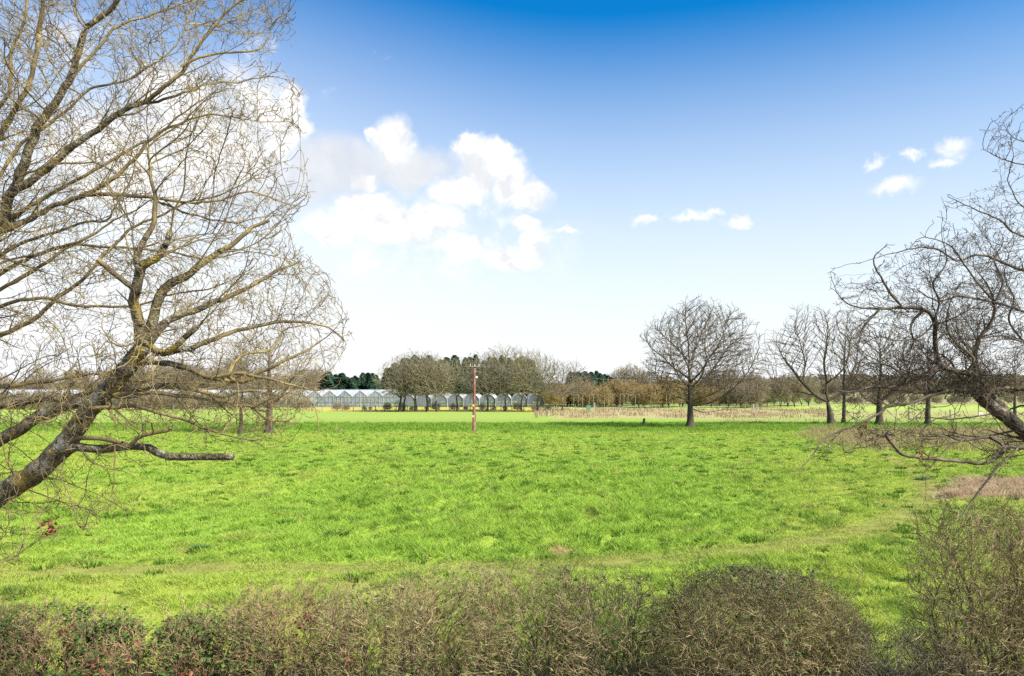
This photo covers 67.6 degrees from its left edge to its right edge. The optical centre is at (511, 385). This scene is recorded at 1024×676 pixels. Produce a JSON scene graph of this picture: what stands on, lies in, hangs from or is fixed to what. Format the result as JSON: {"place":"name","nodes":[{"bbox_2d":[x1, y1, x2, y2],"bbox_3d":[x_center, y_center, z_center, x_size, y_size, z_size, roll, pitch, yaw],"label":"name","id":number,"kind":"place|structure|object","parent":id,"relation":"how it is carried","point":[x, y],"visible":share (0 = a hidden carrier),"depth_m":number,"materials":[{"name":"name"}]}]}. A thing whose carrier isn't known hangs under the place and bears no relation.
{"place":"outdoors","nodes":[
{"label":"outdoors","id":0,"kind":"place"},
{"bbox_2d":[0,385,1023,675],"bbox_3d":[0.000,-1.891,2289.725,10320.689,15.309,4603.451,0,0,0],"label":"ground","id":1,"kind":"structure","parent":0,"point":[328,415],"depth_m":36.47,"materials":[{"name":"green plant"}]},
{"bbox_2d":[0,370,15,388],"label":"tree","id":2,"kind":"object","parent":1,"relation":"on","point":[4,380],"visible":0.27,"depth_m":222.01,"materials":[{"name":"brown plant"}]},
{"bbox_2d":[0,574,56,675],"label":"hedge shrub","id":3,"kind":"object","parent":1,"relation":"on","point":[11,625],"visible":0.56,"depth_m":12.87,"materials":[{"name":"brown plant"}]},
{"bbox_2d":[23,364,54,388],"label":"tree","id":4,"kind":"object","parent":1,"relation":"on","point":[46,385],"visible":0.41,"depth_m":224.91,"materials":[{"name":"brown plant"}]},
{"bbox_2d":[52,367,83,388],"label":"tree","id":5,"kind":"object","parent":1,"relation":"on","point":[63,384],"visible":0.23,"depth_m":215.21,"materials":[{"name":"brown plant"}]},
{"bbox_2d":[0,591,153,675],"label":"hedge shrub","id":6,"kind":"object","parent":1,"relation":"on","point":[77,626],"visible":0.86,"depth_m":12.78,"materials":[{"name":"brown plant"}]},
{"bbox_2d":[67,364,94,386],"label":"tree","id":7,"kind":"object","parent":1,"relation":"on","point":[84,376],"visible":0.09,"depth_m":231.19,"materials":[{"name":"brown plant"}]},
{"bbox_2d":[54,590,223,675],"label":"hedge shrub","id":8,"kind":"object","parent":1,"relation":"on","point":[152,646],"visible":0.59,"depth_m":12.78,"materials":[{"name":"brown plant"}]},
{"bbox_2d":[126,365,159,384],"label":"tree","id":9,"kind":"object","parent":1,"relation":"on","point":[139,371],"visible":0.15,"depth_m":219.27,"materials":[{"name":"brown plant"}]},
{"bbox_2d":[156,355,194,388],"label":"tree","id":10,"kind":"object","parent":1,"relation":"on","point":[169,374],"visible":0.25,"depth_m":221.79,"materials":[{"name":"brown plant"}]},
{"bbox_2d":[0,0,353,566],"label":"tree","id":11,"kind":"object","parent":1,"relation":"on","point":[89,402],"visible":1,"depth_m":8.24,"materials":[{"name":"brown plant"}]},
{"bbox_2d":[169,398,191,409],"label":"shrub","id":12,"kind":"object","parent":1,"relation":"on","point":[176,403],"visible":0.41,"depth_m":171.64,"materials":[{"name":"brown plant"}]},
{"bbox_2d":[182,364,208,386],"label":"tree","id":13,"kind":"object","parent":1,"relation":"on","point":[194,376],"visible":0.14,"depth_m":222.44,"materials":[{"name":"brown plant"}]},
{"bbox_2d":[185,543,211,551],"bbox_3d":[-10.336,5.377,25.340,1.074,0.341,0.984,0,0,0],"label":"rush clump","id":14,"kind":"object","parent":1,"relation":"on","point":[195,546],"visible":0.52,"depth_m":25.35,"materials":[{"name":"green plant"}]},
{"bbox_2d":[0,389,398,406],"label":"glasshouse","id":15,"kind":"structure","parent":1,"relation":"on","point":[356,396],"depth_m":198.05,"materials":[{"name":"clear glass"}]},
{"bbox_2d":[143,587,288,675],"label":"hedge shrub","id":16,"kind":"object","parent":1,"relation":"on","point":[199,649],"visible":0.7,"depth_m":12.68,"materials":[{"name":"green plant"}]},
{"bbox_2d":[202,365,234,388],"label":"tree","id":17,"kind":"object","parent":1,"relation":"on","point":[213,383],"visible":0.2,"depth_m":214.53,"materials":[{"name":"brown plant"}]},
{"bbox_2d":[214,357,242,388],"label":"tree","id":18,"kind":"object","parent":1,"relation":"on","point":[227,368],"visible":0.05,"depth_m":228.29,"materials":[{"name":"brown plant"}]},
{"bbox_2d":[214,337,272,433],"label":"tree","id":19,"kind":"object","parent":1,"relation":"on","point":[241,431],"visible":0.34,"depth_m":86.85,"materials":[{"name":"brown plant"}]},
{"bbox_2d":[225,323,316,433],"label":"tree","id":20,"kind":"object","parent":1,"relation":"on","point":[270,408],"visible":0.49,"depth_m":87.79,"materials":[{"name":"brown plant"}]},
{"bbox_2d":[210,567,369,675],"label":"hedge shrub","id":21,"kind":"object","parent":1,"relation":"on","point":[305,615],"visible":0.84,"depth_m":12.72,"materials":[{"name":"brown plant"}]},
{"bbox_2d":[293,366,321,388],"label":"tree","id":22,"kind":"object","parent":1,"relation":"on","point":[310,375],"visible":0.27,"depth_m":218.95,"materials":[{"name":"brown plant"}]},
{"bbox_2d":[317,372,336,388],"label":"conifer","id":23,"kind":"object","parent":1,"relation":"on","point":[326,384],"visible":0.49,"depth_m":204.42,"materials":[{"name":"green plant"}]},
{"bbox_2d":[333,373,348,388],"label":"conifer","id":24,"kind":"object","parent":1,"relation":"on","point":[343,376],"visible":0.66,"depth_m":205.66,"materials":[{"name":"green plant"}]},
{"bbox_2d":[343,377,358,388],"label":"conifer","id":25,"kind":"object","parent":1,"relation":"on","point":[352,384],"visible":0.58,"depth_m":205.38,"materials":[{"name":"green plant"}]},
{"bbox_2d":[362,374,376,388],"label":"conifer","id":26,"kind":"object","parent":1,"relation":"on","point":[369,383],"visible":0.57,"depth_m":206.22,"materials":[{"name":"green plant"}]},
{"bbox_2d":[293,564,453,675],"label":"hedge shrub","id":27,"kind":"object","parent":1,"relation":"on","point":[363,659],"visible":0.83,"depth_m":12.81,"materials":[{"name":"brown plant"}]},
{"bbox_2d":[380,367,401,390],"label":"conifer","id":28,"kind":"object","parent":1,"relation":"on","point":[390,378],"visible":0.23,"depth_m":233.87,"materials":[{"name":"brown plant"}]},
{"bbox_2d":[374,353,422,411],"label":"tree","id":29,"kind":"object","parent":1,"relation":"on","point":[390,386],"visible":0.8,"depth_m":161.47,"materials":[{"name":"brown plant"}]},
{"bbox_2d":[45,404,764,410],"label":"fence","id":30,"kind":"object","parent":1,"relation":"on","point":[532,405],"visible":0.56,"depth_m":165.89,"materials":[{"name":"brown wood"}]},
{"bbox_2d":[385,357,430,411],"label":"tree","id":31,"kind":"object","parent":1,"relation":"on","point":[404,396],"visible":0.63,"depth_m":162.18,"materials":[{"name":"brown plant"}]},
{"bbox_2d":[399,394,417,406],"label":"polytunnel","id":32,"kind":"structure","parent":1,"relation":"on","point":[409,400],"depth_m":197.10,"materials":[{"name":"plastic"}]},
{"bbox_2d":[388,347,445,411],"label":"tree","id":33,"kind":"object","parent":1,"relation":"on","point":[422,386],"visible":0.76,"depth_m":161.02,"materials":[{"name":"brown plant"}]},
{"bbox_2d":[416,394,433,406],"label":"polytunnel","id":34,"kind":"structure","parent":1,"relation":"on","point":[420,400],"depth_m":197.50,"materials":[{"name":"plastic"}]},
{"bbox_2d":[402,351,452,411],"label":"tree","id":35,"kind":"object","parent":1,"relation":"on","point":[427,407],"visible":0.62,"depth_m":162.28,"materials":[{"name":"brown plant"}]},
{"bbox_2d":[406,354,462,411],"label":"tree","id":36,"kind":"object","parent":1,"relation":"on","point":[442,391],"visible":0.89,"depth_m":160.07,"materials":[{"name":"brown plant"}]},
{"bbox_2d":[431,393,450,406],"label":"polytunnel","id":37,"kind":"structure","parent":1,"relation":"on","point":[442,400],"depth_m":197.10,"materials":[{"name":"plastic"}]},
{"bbox_2d":[372,543,521,675],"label":"hedge shrub","id":38,"kind":"object","parent":1,"relation":"on","point":[447,651],"visible":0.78,"depth_m":12.95,"materials":[{"name":"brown plant"}]},
{"bbox_2d":[438,357,470,393],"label":"conifer","id":39,"kind":"object","parent":1,"relation":"on","point":[447,359],"visible":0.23,"depth_m":235.13,"materials":[{"name":"green plant"}]},
{"bbox_2d":[447,393,466,406],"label":"polytunnel","id":40,"kind":"structure","parent":1,"relation":"on","point":[451,399],"depth_m":197.50,"materials":[{"name":"plastic"}]},
{"bbox_2d":[450,355,465,393],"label":"conifer","id":41,"kind":"object","parent":1,"relation":"on","point":[453,359],"visible":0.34,"depth_m":236.77,"materials":[{"name":"green plant"}]},
{"bbox_2d":[433,356,484,410],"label":"tree","id":42,"kind":"object","parent":1,"relation":"on","point":[462,384],"visible":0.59,"depth_m":165.09,"materials":[{"name":"brown plant"}]},
{"bbox_2d":[463,394,480,406],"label":"polytunnel","id":43,"kind":"structure","parent":1,"relation":"on","point":[467,399],"depth_m":197.10,"materials":[{"name":"plastic"}]},
{"bbox_2d":[469,364,479,431],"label":"telegraph pole","id":44,"kind":"object","parent":1,"relation":"on","point":[474,411],"visible":0.94,"depth_m":90.87,"materials":[{"name":"red wood"}]},
{"bbox_2d":[467,354,484,394],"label":"conifer","id":45,"kind":"object","parent":1,"relation":"on","point":[474,356],"visible":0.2,"depth_m":241.19,"materials":[{"name":"plant"}]},
{"bbox_2d":[479,393,496,406],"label":"polytunnel","id":46,"kind":"structure","parent":1,"relation":"on","point":[483,398],"depth_m":197.50,"materials":[{"name":"plastic"}]},
{"bbox_2d":[460,350,518,411],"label":"tree","id":47,"kind":"object","parent":1,"relation":"on","point":[484,384],"visible":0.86,"depth_m":162.26,"materials":[{"name":"brown plant"}]},
{"bbox_2d":[479,357,505,394],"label":"conifer","id":48,"kind":"object","parent":1,"relation":"on","point":[495,363],"visible":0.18,"depth_m":235.60,"materials":[{"name":"plant"}]},
{"bbox_2d":[472,344,528,411],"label":"tree","id":49,"kind":"object","parent":1,"relation":"on","point":[505,394],"visible":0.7,"depth_m":163.00,"materials":[{"name":"brown plant"}]},
{"bbox_2d":[495,394,511,406],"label":"polytunnel","id":50,"kind":"structure","parent":1,"relation":"on","point":[500,400],"depth_m":197.10,"materials":[{"name":"plastic"}]},
{"bbox_2d":[494,357,524,396],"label":"conifer","id":51,"kind":"object","parent":1,"relation":"on","point":[508,382],"visible":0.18,"depth_m":232.82,"materials":[{"name":"green plant"}]},
{"bbox_2d":[14,374,1023,388],"bbox_3d":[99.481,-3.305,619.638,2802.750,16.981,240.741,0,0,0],"label":"woodland","id":52,"kind":"object","parent":1,"relation":"on","point":[840,378],"visible":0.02,"depth_m":672.71,"materials":[{"name":"brown plant"}]},
{"bbox_2d":[512,393,527,406],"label":"polytunnel","id":53,"kind":"structure","parent":1,"relation":"on","point":[518,398],"depth_m":197.50,"materials":[{"name":"plastic"}]},
{"bbox_2d":[499,346,546,409],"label":"tree","id":54,"kind":"object","parent":1,"relation":"on","point":[522,395],"visible":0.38,"depth_m":167.52,"materials":[{"name":"brown plant"}]},
{"bbox_2d":[448,554,604,675],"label":"hedge shrub","id":55,"kind":"object","parent":1,"relation":"on","point":[534,649],"visible":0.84,"depth_m":12.99,"materials":[{"name":"brown plant"}]},
{"bbox_2d":[503,348,561,410],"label":"tree","id":56,"kind":"object","parent":1,"relation":"on","point":[535,378],"visible":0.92,"depth_m":160.40,"materials":[{"name":"brown plant"}]},
{"bbox_2d":[524,360,541,395],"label":"conifer","id":57,"kind":"object","parent":1,"relation":"on","point":[532,377],"visible":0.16,"depth_m":233.88,"materials":[{"name":"brown plant"}]},
{"bbox_2d":[526,394,543,406],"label":"polytunnel","id":58,"kind":"structure","parent":1,"relation":"on","point":[532,399],"depth_m":197.10,"materials":[{"name":"plastic"}]},
{"bbox_2d":[542,385,568,407],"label":"shrub","id":59,"kind":"object","parent":1,"relation":"on","point":[552,400],"visible":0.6,"depth_m":191.86,"materials":[{"name":"brown plant"}]},
{"bbox_2d":[530,357,592,409],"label":"tree","id":60,"kind":"object","parent":1,"relation":"on","point":[575,373],"visible":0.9,"depth_m":161.31,"materials":[{"name":"brown plant"}]},
{"bbox_2d":[111,406,1023,490],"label":"dry stalks","id":61,"kind":"object","parent":1,"relation":"on","point":[723,413],"visible":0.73,"depth_m":145.67,"materials":[{"name":"beige plant"}]},
{"bbox_2d":[568,379,599,406],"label":"shrub","id":62,"kind":"object","parent":1,"relation":"on","point":[588,400],"visible":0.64,"depth_m":197.02,"materials":[{"name":"brown plant"}]},
{"bbox_2d":[584,372,600,404],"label":"conifer","id":63,"kind":"object","parent":1,"relation":"on","point":[592,376],"visible":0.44,"depth_m":204.35,"materials":[{"name":"plant"}]},
{"bbox_2d":[596,374,605,403],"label":"conifer","id":64,"kind":"object","parent":1,"relation":"on","point":[601,378],"visible":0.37,"depth_m":207.18,"materials":[{"name":"green plant"}]},
{"bbox_2d":[589,383,615,407],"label":"shrub","id":65,"kind":"object","parent":1,"relation":"on","point":[607,396],"visible":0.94,"depth_m":191.30,"materials":[{"name":"brown plant"}]},
{"bbox_2d":[537,556,674,675],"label":"hedge shrub","id":66,"kind":"object","parent":1,"relation":"on","point":[630,654],"visible":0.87,"depth_m":13.06,"materials":[{"name":"brown plant"}]},
{"bbox_2d":[599,377,621,406],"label":"shrub","id":67,"kind":"object","parent":1,"relation":"on","point":[609,382],"visible":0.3,"depth_m":200.46,"materials":[{"name":"brown plant"}]},
{"bbox_2d":[601,377,631,406],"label":"shrub","id":68,"kind":"object","parent":1,"relation":"on","point":[614,382],"visible":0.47,"depth_m":199.33,"materials":[{"name":"brown plant"}]},
{"bbox_2d":[611,365,631,381],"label":"tree","id":69,"kind":"object","parent":1,"relation":"on","point":[615,377],"visible":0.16,"depth_m":239.09,"materials":[{"name":"brown plant"}]},
{"bbox_2d":[610,380,634,406],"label":"shrub","id":70,"kind":"object","parent":1,"relation":"on","point":[626,388],"visible":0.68,"depth_m":198.54,"materials":[{"name":"brown plant"}]},
{"bbox_2d":[573,393,686,407],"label":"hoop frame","id":71,"kind":"object","parent":1,"relation":"on","point":[616,395],"visible":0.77,"depth_m":187.95,"materials":[{"name":"grey metal"}]},
{"bbox_2d":[614,360,648,403],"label":"tree","id":72,"kind":"object","parent":1,"relation":"on","point":[635,375],"visible":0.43,"depth_m":225.50,"materials":[{"name":"brown plant"}]},
{"bbox_2d":[622,378,642,391],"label":"shrub","id":73,"kind":"object","parent":1,"relation":"on","point":[635,383],"visible":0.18,"depth_m":211.73,"materials":[{"name":"brown plant"}]},
{"bbox_2d":[626,385,647,407],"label":"shrub","id":74,"kind":"object","parent":1,"relation":"on","point":[633,393],"visible":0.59,"depth_m":191.83,"materials":[{"name":"brown plant"}]},
{"bbox_2d":[637,369,661,387],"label":"tree","id":75,"kind":"object","parent":1,"relation":"on","point":[649,377],"visible":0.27,"depth_m":225.54,"materials":[{"name":"brown plant"}]},
{"bbox_2d":[637,383,665,407],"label":"shrub","id":76,"kind":"object","parent":1,"relation":"on","point":[647,396],"visible":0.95,"depth_m":187.74,"materials":[{"name":"brown plant"}]},
{"bbox_2d":[648,377,683,407],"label":"shrub","id":77,"kind":"object","parent":1,"relation":"on","point":[663,387],"visible":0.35,"depth_m":190.21,"materials":[{"name":"brown plant"}]},
{"bbox_2d":[650,377,686,406],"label":"shrub","id":78,"kind":"object","parent":1,"relation":"on","point":[672,393],"visible":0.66,"depth_m":189.57,"materials":[{"name":"brown plant"}]},
{"bbox_2d":[679,379,709,406],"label":"shrub","id":79,"kind":"object","parent":1,"relation":"on","point":[694,393],"visible":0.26,"depth_m":194.69,"materials":[{"name":"brown plant"}]},
{"bbox_2d":[640,293,774,427],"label":"oak tree","id":80,"kind":"object","parent":1,"relation":"on","point":[689,358],"visible":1,"depth_m":99.04,"materials":[{"name":"brown plant"}]},
{"bbox_2d":[700,385,724,407],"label":"shrub","id":81,"kind":"object","parent":1,"relation":"on","point":[711,396],"visible":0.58,"depth_m":193.00,"materials":[{"name":"brown plant"}]},
{"bbox_2d":[718,389,743,406],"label":"shrub","id":82,"kind":"object","parent":1,"relation":"on","point":[724,402],"visible":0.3,"depth_m":194.98,"materials":[{"name":"brown plant"}]},
{"bbox_2d":[720,368,742,384],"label":"tree","id":83,"kind":"object","parent":1,"relation":"on","point":[731,375],"visible":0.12,"depth_m":225.44,"materials":[{"name":"brown plant"}]},
{"bbox_2d":[723,382,757,407],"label":"shrub","id":84,"kind":"object","parent":1,"relation":"on","point":[731,394],"visible":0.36,"depth_m":191.31,"materials":[{"name":"brown plant"}]},
{"bbox_2d":[734,382,765,407],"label":"shrub","id":85,"kind":"object","parent":1,"relation":"on","point":[755,398],"visible":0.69,"depth_m":188.07,"materials":[{"name":"brown plant"}]},
{"bbox_2d":[634,548,881,675],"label":"round bush","id":86,"kind":"object","parent":1,"relation":"on","point":[786,641],"visible":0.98,"depth_m":12.59,"materials":[{"name":"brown plant"}]},
{"bbox_2d":[752,375,772,404],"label":"tree","id":87,"kind":"object","parent":1,"relation":"on","point":[765,387],"visible":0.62,"depth_m":190.26,"materials":[{"name":"brown plant"}]},
{"bbox_2d":[769,377,795,406],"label":"tree","id":88,"kind":"object","parent":1,"relation":"on","point":[780,388],"visible":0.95,"depth_m":193.03,"materials":[{"name":"brown plant"}]},
{"bbox_2d":[772,372,801,406],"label":"tree","id":89,"kind":"object","parent":1,"relation":"on","point":[784,377],"visible":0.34,"depth_m":197.04,"materials":[{"name":"brown plant"}]},
{"bbox_2d":[783,373,809,406],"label":"tree","id":90,"kind":"object","parent":1,"relation":"on","point":[798,388],"visible":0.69,"depth_m":195.18,"materials":[{"name":"brown plant"}]},
{"bbox_2d":[758,301,861,424],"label":"oak tree","id":91,"kind":"object","parent":1,"relation":"on","point":[830,419],"visible":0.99,"depth_m":105.79,"materials":[{"name":"brown plant"}]},
{"bbox_2d":[801,372,821,405],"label":"tree","id":92,"kind":"object","parent":1,"relation":"on","point":[810,383],"visible":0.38,"depth_m":207.51,"materials":[{"name":"brown plant"}]},
{"bbox_2d":[817,381,835,396],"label":"shrub","id":93,"kind":"object","parent":1,"relation":"on","point":[829,383],"visible":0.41,"depth_m":338.09,"materials":[{"name":"plant"}]},
{"bbox_2d":[828,380,842,393],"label":"tree","id":94,"kind":"object","parent":1,"relation":"on","point":[833,386],"visible":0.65,"depth_m":330.43,"materials":[{"name":"brown plant"}]},
{"bbox_2d":[838,373,863,394],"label":"tree","id":95,"kind":"object","parent":1,"relation":"on","point":[839,385],"visible":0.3,"depth_m":306.07,"materials":[{"name":"brown plant"}]},
{"bbox_2d":[825,308,878,422],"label":"tree","id":96,"kind":"object","parent":1,"relation":"on","point":[843,411],"visible":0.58,"depth_m":109.84,"materials":[{"name":"brown plant"}]},
{"bbox_2d":[836,317,924,424],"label":"tree","id":97,"kind":"object","parent":1,"relation":"on","point":[879,417],"visible":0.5,"depth_m":106.72,"materials":[{"name":"brown plant"}]},
{"bbox_2d":[824,597,992,675],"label":"bush","id":98,"kind":"object","parent":1,"relation":"on","point":[887,666],"visible":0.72,"depth_m":12.25,"materials":[{"name":"brown plant"}]},
{"bbox_2d":[801,104,1023,519],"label":"tree","id":99,"kind":"object","parent":1,"relation":"on","point":[979,390],"visible":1,"depth_m":11.04,"materials":[{"name":"brown plant"}]},
{"bbox_2d":[891,322,964,424],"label":"tree","id":100,"kind":"object","parent":1,"relation":"on","point":[928,414],"visible":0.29,"depth_m":106.72,"materials":[{"name":"brown plant"}]},
{"bbox_2d":[931,396,943,403],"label":"shrub","id":101,"kind":"object","parent":1,"relation":"on","point":[936,400],"visible":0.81,"depth_m":230.24,"materials":[{"name":"plant"}]},
{"bbox_2d":[887,475,1023,675],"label":"tall bush","id":102,"kind":"object","parent":1,"relation":"on","point":[980,626],"visible":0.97,"depth_m":11.92,"materials":[{"name":"green plant"}]},
{"bbox_2d":[975,488,1023,675],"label":"tall bush","id":103,"kind":"object","parent":1,"relation":"on","point":[1008,590],"visible":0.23,"depth_m":12.70,"materials":[{"name":"green plant"}]},
{"bbox_2d":[993,345,1023,415],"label":"tree","id":104,"kind":"object","parent":1,"relation":"on","point":[1014,399],"visible":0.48,"depth_m":124.88,"materials":[{"name":"brown plant"}]},
{"bbox_2d":[0,0,1023,383],"label":"sky","id":105,"kind":"structure","parent":0,"point":[554,177],"materials":[{"name":"blue"}]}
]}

